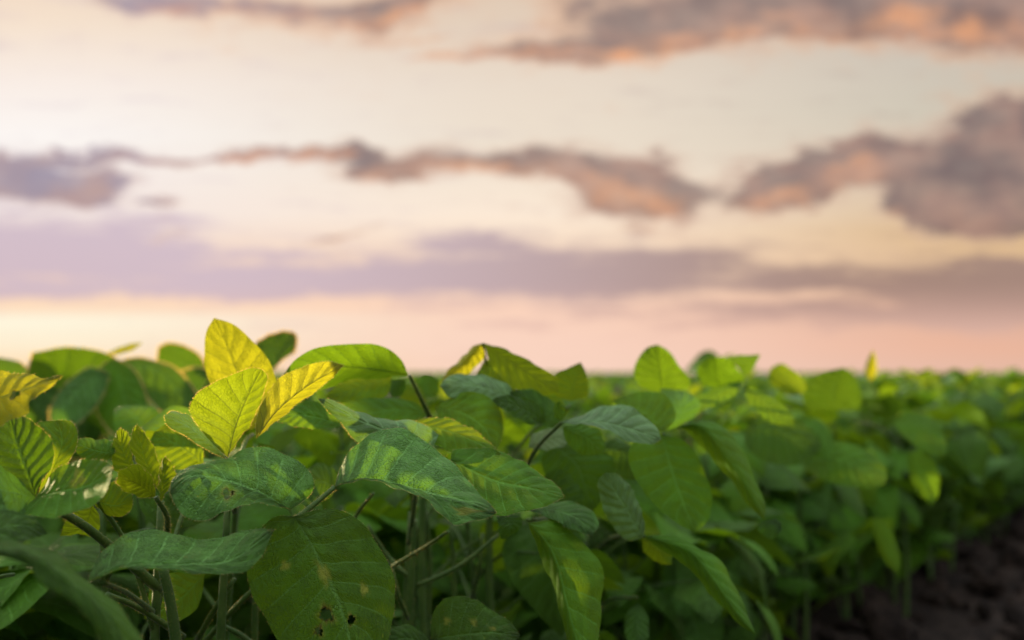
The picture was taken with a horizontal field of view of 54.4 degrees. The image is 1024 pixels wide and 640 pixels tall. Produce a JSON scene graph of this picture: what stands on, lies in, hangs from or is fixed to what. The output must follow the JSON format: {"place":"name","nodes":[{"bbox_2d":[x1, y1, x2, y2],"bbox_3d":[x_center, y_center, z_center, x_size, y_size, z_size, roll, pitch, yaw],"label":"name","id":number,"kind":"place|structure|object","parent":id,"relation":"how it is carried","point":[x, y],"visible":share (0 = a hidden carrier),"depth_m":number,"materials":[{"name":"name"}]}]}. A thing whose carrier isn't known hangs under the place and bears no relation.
{"place":"outdoors","nodes":[
{"label":"outdoors","id":0,"kind":"place"},
{"bbox_2d":[0,0,1023,372],"label":"sky","id":1,"kind":"structure","parent":0,"point":[807,186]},
{"bbox_2d":[189,379,1023,639],"bbox_3d":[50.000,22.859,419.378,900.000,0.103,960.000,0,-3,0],"label":"ground","id":2,"kind":"structure","parent":0,"point":[946,622],"depth_m":1.65,"materials":[{"name":"soil"}]},
{"bbox_2d":[8,482,83,570],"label":"soybean plant","id":3,"kind":"object","parent":2,"relation":"on","point":[79,535],"visible":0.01,"depth_m":1.34,"materials":[{"name":"green plant"}]},
{"bbox_2d":[0,571,98,639],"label":"soybean plant","id":4,"kind":"object","parent":2,"relation":"on","point":[50,602],"visible":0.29,"depth_m":0.64,"materials":[{"name":"green plant"}]},
{"bbox_2d":[0,370,142,639],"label":"soybean plant","id":5,"kind":"object","parent":2,"relation":"on","point":[54,571],"visible":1,"depth_m":0.36,"materials":[{"name":"green plant"}]},
{"bbox_2d":[9,515,149,639],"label":"soybean plant","id":6,"kind":"object","parent":2,"relation":"on","point":[54,629],"visible":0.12,"depth_m":0.72,"materials":[{"name":"green plant"}]},
{"bbox_2d":[16,474,149,569],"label":"soybean plant","id":7,"kind":"object","parent":2,"relation":"on","point":[51,525],"visible":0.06,"depth_m":1.21,"materials":[{"name":"green plant"}]},
{"bbox_2d":[0,544,173,639],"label":"soybean plant","id":8,"kind":"object","parent":2,"relation":"on","point":[83,555],"visible":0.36,"depth_m":0.59,"materials":[{"name":"green plant"}]},
{"bbox_2d":[47,434,138,536],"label":"soybean plant","id":9,"kind":"object","parent":2,"relation":"on","point":[129,527],"depth_m":1.42,"materials":[{"name":"green plant"}]},
{"bbox_2d":[0,342,196,460],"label":"soybean plant","id":10,"kind":"object","parent":2,"relation":"on","point":[90,392],"visible":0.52,"depth_m":0.97,"materials":[{"name":"green plant"}]},
{"bbox_2d":[0,431,250,639],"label":"soybean plant","id":11,"kind":"object","parent":2,"relation":"on","point":[28,593],"visible":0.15,"depth_m":0.60,"materials":[{"name":"green plant"}]},
{"bbox_2d":[0,416,273,639],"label":"soybean plant","id":12,"kind":"object","parent":2,"relation":"on","point":[32,454],"visible":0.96,"depth_m":0.47,"materials":[{"name":"green plant"}]},
{"bbox_2d":[0,405,291,639],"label":"soybean plant","id":13,"kind":"object","parent":2,"relation":"on","point":[256,515],"visible":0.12,"depth_m":0.76,"materials":[{"name":"green plant"}]},
{"bbox_2d":[69,397,223,576],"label":"soybean plant","id":14,"kind":"object","parent":2,"relation":"on","point":[133,459],"visible":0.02,"depth_m":1.50,"materials":[{"name":"green plant"}]},
{"bbox_2d":[69,431,254,535],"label":"soybean plant","id":15,"kind":"object","parent":2,"relation":"on","point":[131,520],"visible":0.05,"depth_m":1.48,"materials":[{"name":"green plant"}]},
{"bbox_2d":[78,406,322,639],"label":"soybean plant","id":16,"kind":"object","parent":2,"relation":"on","point":[157,422],"visible":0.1,"depth_m":0.66,"materials":[{"name":"green plant"}]},
{"bbox_2d":[155,329,298,521],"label":"soybean plant","id":17,"kind":"object","parent":2,"relation":"on","point":[276,348],"visible":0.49,"depth_m":1.00,"materials":[{"name":"green plant"}]},
{"bbox_2d":[173,427,312,529],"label":"soybean plant","id":18,"kind":"object","parent":2,"relation":"on","point":[302,452],"visible":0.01,"depth_m":1.62,"materials":[{"name":"green plant"}]},
{"bbox_2d":[163,318,343,639],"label":"soybean plant","id":19,"kind":"object","parent":2,"relation":"on","point":[237,397],"visible":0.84,"depth_m":0.54,"materials":[{"name":"yellow plant"}]},
{"bbox_2d":[112,421,450,639],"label":"soybean plant","id":20,"kind":"object","parent":2,"relation":"on","point":[320,445],"visible":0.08,"depth_m":0.87,"materials":[{"name":"green plant"}]},
{"bbox_2d":[248,398,343,505],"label":"soybean plant","id":21,"kind":"object","parent":2,"relation":"on","point":[265,437],"visible":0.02,"depth_m":1.64,"materials":[{"name":"green plant"}]},
{"bbox_2d":[316,389,339,433],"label":"soybean plant","id":22,"kind":"object","parent":2,"relation":"on","point":[322,392],"visible":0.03,"depth_m":2.67,"materials":[{"name":"green plant"}]},
{"bbox_2d":[224,392,435,624],"bbox_3d":[-0.210,0.263,0.970,0.327,0.399,0.363,1,0,-13],"label":"soybean plant","id":23,"kind":"object","parent":2,"relation":"on","point":[393,543],"visible":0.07,"depth_m":0.89,"materials":[{"name":"green plant"}]},
{"bbox_2d":[170,427,496,639],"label":"soybean plant","id":24,"kind":"object","parent":2,"relation":"on","point":[306,567],"visible":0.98,"depth_m":0.49,"materials":[{"name":"green plant"}]},
{"bbox_2d":[281,401,409,505],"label":"soybean plant","id":25,"kind":"object","parent":2,"relation":"on","point":[356,492],"visible":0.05,"depth_m":1.70,"materials":[{"name":"green plant"}]},
{"bbox_2d":[283,343,438,636],"bbox_3d":[-0.095,0.231,0.665,0.088,0.430,0.151,0,-3,0],"label":"soybean plant","id":26,"kind":"object","parent":2,"relation":"on","point":[361,381],"visible":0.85,"depth_m":0.65,"materials":[{"name":"green plant"}]},
{"bbox_2d":[251,391,563,639],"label":"soybean plant","id":27,"kind":"object","parent":2,"relation":"on","point":[465,429],"visible":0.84,"depth_m":0.56,"materials":[{"name":"green plant"}]},
{"bbox_2d":[308,434,510,639],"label":"soybean plant","id":28,"kind":"object","parent":2,"relation":"on","point":[382,490],"visible":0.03,"depth_m":0.97,"materials":[{"name":"green plant"}]},
{"bbox_2d":[422,394,444,417],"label":"soybean plant","id":29,"kind":"object","parent":2,"relation":"on","point":[434,404],"visible":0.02,"depth_m":2.06,"materials":[{"name":"green plant"}]},
{"bbox_2d":[427,383,448,515],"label":"soybean plant","id":30,"kind":"object","parent":2,"relation":"on","point":[442,393],"depth_m":2.06,"materials":[{"name":"green plant"}]},
{"bbox_2d":[230,440,660,639],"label":"soybean plant","id":31,"kind":"object","parent":2,"relation":"on","point":[530,578],"visible":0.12,"depth_m":0.76,"materials":[{"name":"green plant"}]},
{"bbox_2d":[425,376,564,463],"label":"soybean plant","id":32,"kind":"object","parent":2,"relation":"on","point":[521,457],"visible":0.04,"depth_m":2.06,"materials":[{"name":"green plant"}]},
{"bbox_2d":[373,408,625,633],"bbox_3d":[-0.061,0.262,0.826,0.251,0.385,0.375,2,-4,-35],"label":"soybean plant","id":33,"kind":"object","parent":2,"relation":"on","point":[513,432],"visible":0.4,"depth_m":0.86,"materials":[{"name":"green plant"}]},
{"bbox_2d":[440,343,588,611],"bbox_3d":[-0.011,0.231,0.683,0.094,0.432,0.136,-1,-3,21],"label":"soybean plant","id":34,"kind":"object","parent":2,"relation":"on","point":[501,376],"visible":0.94,"depth_m":0.69,"materials":[{"name":"green plant"}]},
{"bbox_2d":[505,413,542,462],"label":"soybean plant","id":35,"kind":"object","parent":2,"relation":"on","point":[537,457],"visible":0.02,"depth_m":2.11,"materials":[{"name":"green plant"}]},
{"bbox_2d":[432,414,642,639],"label":"soybean plant","id":36,"kind":"object","parent":2,"relation":"on","point":[633,561],"visible":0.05,"depth_m":1.14,"materials":[{"name":"green plant"}]},
{"bbox_2d":[513,410,574,423],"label":"soybean plant","id":37,"kind":"object","parent":2,"relation":"on","point":[569,414],"visible":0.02,"depth_m":3.66,"materials":[{"name":"green plant"}]},
{"bbox_2d":[471,426,636,541],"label":"soybean plant","id":38,"kind":"object","parent":2,"relation":"on","point":[540,450],"depth_m":1.27,"materials":[{"name":"green plant"}]},
{"bbox_2d":[522,399,612,450],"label":"soybean plant","id":39,"kind":"object","parent":2,"relation":"on","point":[584,402],"visible":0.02,"depth_m":2.37,"materials":[{"name":"green plant"}]},
{"bbox_2d":[533,386,614,458],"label":"soybean plant","id":40,"kind":"object","parent":2,"relation":"on","point":[601,394],"visible":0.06,"depth_m":2.47,"materials":[{"name":"green plant"}]},
{"bbox_2d":[445,394,726,638],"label":"soybean plant","id":41,"kind":"object","parent":2,"relation":"on","point":[464,569],"visible":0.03,"depth_m":1.20,"materials":[{"name":"green plant"}]},
{"bbox_2d":[575,396,613,433],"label":"soybean plant","id":42,"kind":"object","parent":2,"relation":"on","point":[594,403],"visible":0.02,"depth_m":2.44,"materials":[{"name":"green plant"}]},
{"bbox_2d":[589,380,601,405],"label":"soybean plant","id":43,"kind":"object","parent":2,"relation":"on","point":[592,386],"visible":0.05,"depth_m":3.83,"materials":[{"name":"green plant"}]},
{"bbox_2d":[566,373,626,417],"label":"soybean plant","id":44,"kind":"object","parent":2,"relation":"on","point":[605,383],"visible":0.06,"depth_m":2.58,"materials":[{"name":"green plant"}]},
{"bbox_2d":[592,380,625,408],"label":"soybean plant","id":45,"kind":"object","parent":2,"relation":"on","point":[612,384],"visible":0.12,"depth_m":4.06,"materials":[{"name":"green plant"}]},
{"bbox_2d":[453,434,781,639],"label":"soybean plant","id":46,"kind":"object","parent":2,"relation":"on","point":[700,600],"visible":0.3,"depth_m":0.91,"materials":[{"name":"green plant"}]},
{"bbox_2d":[468,426,766,639],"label":"soybean plant","id":47,"kind":"object","parent":2,"relation":"on","point":[538,625],"visible":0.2,"depth_m":0.95,"materials":[{"name":"green plant"}]},
{"bbox_2d":[590,380,648,403],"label":"soybean plant","id":48,"kind":"object","parent":2,"relation":"on","point":[630,384],"visible":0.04,"depth_m":2.63,"materials":[{"name":"green plant"}]},
{"bbox_2d":[531,390,719,622],"bbox_3d":[0.172,0.292,1.395,0.351,0.386,0.240,2,-4,-39],"label":"soybean plant","id":49,"kind":"object","parent":2,"relation":"on","point":[600,541],"depth_m":1.36,"materials":[{"name":"green plant"}]},
{"bbox_2d":[497,439,754,639],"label":"soybean plant","id":50,"kind":"object","parent":2,"relation":"on","point":[587,485],"visible":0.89,"depth_m":0.61,"materials":[{"name":"green plant"}]},
{"bbox_2d":[620,384,649,392],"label":"soybean plant","id":51,"kind":"object","parent":2,"relation":"on","point":[623,386],"visible":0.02,"depth_m":2.73,"materials":[{"name":"green plant"}]},
{"bbox_2d":[274,370,1020,390],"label":"crop field","id":52,"kind":"structure","parent":2,"relation":"on","point":[624,377],"depth_m":8.62,"materials":[{"name":"green plant"}]},
{"bbox_2d":[527,388,781,639],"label":"soybean plant","id":53,"kind":"object","parent":2,"relation":"on","point":[668,472],"visible":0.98,"depth_m":0.67,"materials":[{"name":"green plant"}]},
{"bbox_2d":[652,391,708,420],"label":"soybean plant","id":54,"kind":"object","parent":2,"relation":"on","point":[702,418],"visible":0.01,"depth_m":2.73,"materials":[{"name":"green plant"}]},
{"bbox_2d":[613,345,794,445],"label":"soybean plant","id":55,"kind":"object","parent":2,"relation":"on","point":[657,368],"visible":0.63,"depth_m":0.84,"materials":[{"name":"green plant"}]},
{"bbox_2d":[689,376,719,408],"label":"soybean plant","id":56,"kind":"object","parent":2,"relation":"on","point":[692,377],"visible":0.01,"depth_m":2.99,"materials":[{"name":"green plant"}]},
{"bbox_2d":[689,387,729,420],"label":"soybean plant","id":57,"kind":"object","parent":2,"relation":"on","point":[713,407],"visible":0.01,"depth_m":2.96,"materials":[{"name":"green plant"}]},
{"bbox_2d":[618,426,811,639],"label":"soybean plant","id":58,"kind":"object","parent":2,"relation":"on","point":[774,476],"visible":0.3,"depth_m":1.08,"materials":[{"name":"green plant"}]},
{"bbox_2d":[679,420,762,593],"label":"soybean plant","id":59,"kind":"object","parent":2,"relation":"on","point":[759,485],"visible":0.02,"depth_m":1.50,"materials":[{"name":"green plant"}]},
{"bbox_2d":[593,403,866,631],"bbox_3d":[0.250,0.281,1.200,0.374,0.387,0.212,0,-3,-9],"label":"soybean plant","id":60,"kind":"object","parent":2,"relation":"on","point":[851,499],"visible":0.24,"depth_m":1.22,"materials":[{"name":"green plant"}]},
{"bbox_2d":[728,396,742,406],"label":"soybean plant","id":61,"kind":"object","parent":2,"relation":"on","point":[737,400],"visible":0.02,"depth_m":3.21,"materials":[{"name":"green plant"}]},
{"bbox_2d":[736,381,767,407],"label":"soybean plant","id":62,"kind":"object","parent":2,"relation":"on","point":[755,384],"visible":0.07,"depth_m":3.39,"materials":[{"name":"green plant"}]},
{"bbox_2d":[685,350,826,599],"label":"soybean plant","id":63,"kind":"object","parent":2,"relation":"on","point":[698,360],"visible":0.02,"depth_m":1.75,"materials":[{"name":"green plant"}]},
{"bbox_2d":[688,384,824,578],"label":"soybean plant","id":64,"kind":"object","parent":2,"relation":"on","point":[724,408],"visible":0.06,"depth_m":1.64,"materials":[{"name":"green plant"}]},
{"bbox_2d":[685,368,836,479],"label":"soybean plant","id":65,"kind":"object","parent":2,"relation":"on","point":[705,389],"visible":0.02,"depth_m":1.83,"materials":[{"name":"green plant"}]},
{"bbox_2d":[758,375,768,385],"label":"soybean plant","id":66,"kind":"object","parent":2,"relation":"on","point":[766,382],"visible":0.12,"depth_m":7.08,"materials":[{"name":"green plant"}]},
{"bbox_2d":[710,391,817,639],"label":"soybean plant","id":67,"kind":"object","parent":2,"relation":"on","point":[792,533],"visible":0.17,"depth_m":1.21,"materials":[{"name":"green plant"}]},
{"bbox_2d":[756,380,804,393],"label":"soybean plant","id":68,"kind":"object","parent":2,"relation":"on","point":[762,388],"depth_m":3.46,"materials":[{"name":"green plant"}]},
{"bbox_2d":[765,388,802,411],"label":"soybean plant","id":69,"kind":"object","parent":2,"relation":"on","point":[771,390],"depth_m":1.90,"materials":[{"name":"green plant"}]},
{"bbox_2d":[800,373,810,379],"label":"soybean plant","id":70,"kind":"object","parent":2,"relation":"on","point":[806,376],"visible":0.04,"depth_m":3.69,"materials":[{"name":"green plant"}]},
{"bbox_2d":[721,404,892,634],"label":"soybean plant","id":71,"kind":"object","parent":2,"relation":"on","point":[818,505],"visible":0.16,"depth_m":1.35,"materials":[{"name":"green plant"}]},
{"bbox_2d":[745,364,886,639],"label":"soybean plant","id":72,"kind":"object","parent":2,"relation":"on","point":[812,447],"visible":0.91,"depth_m":0.95,"materials":[{"name":"green plant"}]},
{"bbox_2d":[712,393,920,619],"bbox_3d":[0.482,0.302,1.509,0.262,0.380,0.384,-2,-4,34],"label":"soybean plant","id":73,"kind":"object","parent":2,"relation":"on","point":[869,552],"visible":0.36,"depth_m":1.48,"materials":[{"name":"green plant"}]},
{"bbox_2d":[617,504,1023,639],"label":"soil clods","id":74,"kind":"object","parent":2,"relation":"on","point":[991,582],"visible":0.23,"depth_m":1.65,"materials":[{"name":"brown soil"}]},
{"bbox_2d":[854,373,867,412],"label":"soybean plant","id":75,"kind":"object","parent":2,"relation":"on","point":[857,376],"visible":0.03,"depth_m":4.00,"materials":[{"name":"green plant"}]},
{"bbox_2d":[857,377,869,385],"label":"soybean plant","id":76,"kind":"object","parent":2,"relation":"on","point":[863,380],"visible":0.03,"depth_m":4.20,"materials":[{"name":"green plant"}]},
{"bbox_2d":[804,368,934,455],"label":"soybean plant","id":77,"kind":"object","parent":2,"relation":"on","point":[865,376],"visible":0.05,"depth_m":2.06,"materials":[{"name":"green plant"}]},
{"bbox_2d":[802,351,946,616],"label":"soybean plant","id":78,"kind":"object","parent":2,"relation":"on","point":[836,389],"visible":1,"depth_m":1.06,"materials":[{"name":"green plant"}]},
{"bbox_2d":[799,384,958,620],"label":"soybean plant","id":79,"kind":"object","parent":2,"relation":"on","point":[886,405],"visible":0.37,"depth_m":1.49,"materials":[{"name":"green plant"}]},
{"bbox_2d":[844,390,930,547],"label":"soybean plant","id":80,"kind":"object","parent":2,"relation":"on","point":[849,429],"depth_m":2.05,"materials":[{"name":"green plant"}]},
{"bbox_2d":[823,392,962,588],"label":"soybean plant","id":81,"kind":"object","parent":2,"relation":"on","point":[871,574],"visible":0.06,"depth_m":1.75,"materials":[{"name":"green plant"}]},
{"bbox_2d":[802,375,991,603],"bbox_3d":[0.630,0.298,1.702,0.325,0.412,0.359,1,-3,14],"label":"soybean plant","id":82,"kind":"object","parent":2,"relation":"on","point":[966,458],"visible":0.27,"depth_m":1.65,"materials":[{"name":"green plant"}]},
{"bbox_2d":[856,371,973,537],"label":"soybean plant","id":83,"kind":"object","parent":2,"relation":"on","point":[927,383],"visible":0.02,"depth_m":2.37,"materials":[{"name":"green plant"}]},
{"bbox_2d":[851,370,981,502],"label":"soybean plant","id":84,"kind":"object","parent":2,"relation":"on","point":[877,384],"visible":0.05,"depth_m":2.13,"materials":[{"name":"green plant"}]},
{"bbox_2d":[859,377,980,533],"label":"soybean plant","id":85,"kind":"object","parent":2,"relation":"on","point":[978,529],"visible":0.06,"depth_m":2.36,"materials":[{"name":"green plant"}]},
{"bbox_2d":[855,375,995,503],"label":"soybean plant","id":86,"kind":"object","parent":2,"relation":"on","point":[906,383],"visible":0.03,"depth_m":2.24,"materials":[{"name":"green plant"}]},
{"bbox_2d":[862,368,999,581],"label":"soybean plant","id":87,"kind":"object","parent":2,"relation":"on","point":[919,549],"visible":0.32,"depth_m":1.76,"materials":[{"name":"green plant"}]},
{"bbox_2d":[872,369,1023,571],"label":"soybean plant","id":88,"kind":"object","parent":2,"relation":"on","point":[982,401],"visible":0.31,"depth_m":1.93,"materials":[{"name":"green plant"}]},
{"bbox_2d":[916,373,983,387],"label":"soybean plant","id":89,"kind":"object","parent":2,"relation":"on","point":[977,376],"visible":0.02,"depth_m":2.72,"materials":[{"name":"green plant"}]},
{"bbox_2d":[903,369,1001,547],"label":"soybean plant","id":90,"kind":"object","parent":2,"relation":"on","point":[950,375],"visible":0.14,"depth_m":2.06,"materials":[{"name":"green plant"}]},
{"bbox_2d":[913,372,991,512],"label":"soybean plant","id":91,"kind":"object","parent":2,"relation":"on","point":[947,397],"visible":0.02,"depth_m":2.46,"materials":[{"name":"green plant"}]},
{"bbox_2d":[914,382,1012,511],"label":"soybean plant","id":92,"kind":"object","parent":2,"relation":"on","point":[929,389],"visible":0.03,"depth_m":2.58,"materials":[{"name":"green plant"}]},
{"bbox_2d":[911,378,1023,542],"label":"soybean plant","id":93,"kind":"object","parent":2,"relation":"on","point":[1013,468],"visible":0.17,"depth_m":2.03,"materials":[{"name":"green plant"}]},
{"bbox_2d":[956,366,1000,389],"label":"soybean plant","id":94,"kind":"object","parent":2,"relation":"on","point":[991,373],"visible":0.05,"depth_m":3.25,"materials":[{"name":"green plant"}]},
{"bbox_2d":[935,377,1023,542],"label":"soybean plant","id":95,"kind":"object","parent":2,"relation":"on","point":[971,390],"visible":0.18,"depth_m":2.21,"materials":[{"name":"green plant"}]},
{"bbox_2d":[946,374,1023,538],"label":"soybean plant","id":96,"kind":"object","parent":2,"relation":"on","point":[997,509],"visible":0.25,"depth_m":2.26,"materials":[{"name":"green plant"}]},
{"bbox_2d":[982,373,999,385],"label":"soybean plant","id":97,"kind":"object","parent":2,"relation":"on","point":[995,377],"visible":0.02,"depth_m":3.14,"materials":[{"name":"green plant"}]},
{"bbox_2d":[968,372,1016,514],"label":"soybean plant","id":98,"kind":"object","parent":2,"relation":"on","point":[998,388],"depth_m":2.76,"materials":[{"name":"green plant"}]},
{"bbox_2d":[970,369,1023,527],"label":"soybean plant","id":99,"kind":"object","parent":2,"relation":"on","point":[1017,407],"visible":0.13,"depth_m":2.39,"materials":[{"name":"green plant"}]},
{"bbox_2d":[976,386,1023,507],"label":"soybean plant","id":100,"kind":"object","parent":2,"relation":"on","point":[1018,499],"visible":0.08,"depth_m":2.42,"materials":[{"name":"green plant"}]},
{"bbox_2d":[977,387,1023,515],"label":"soybean plant","id":101,"kind":"object","parent":2,"relation":"on","point":[1011,500],"visible":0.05,"depth_m":2.44,"materials":[{"name":"green plant"}]},
{"bbox_2d":[1003,368,1023,375],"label":"soybean plant","id":102,"kind":"object","parent":2,"relation":"on","point":[1014,373],"visible":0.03,"depth_m":3.54,"materials":[{"name":"green plant"}]},
{"bbox_2d":[1007,371,1023,513],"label":"soybean plant","id":103,"kind":"object","parent":2,"relation":"on","point":[1015,506],"visible":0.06,"depth_m":2.57,"materials":[{"name":"green plant"}]}
]}

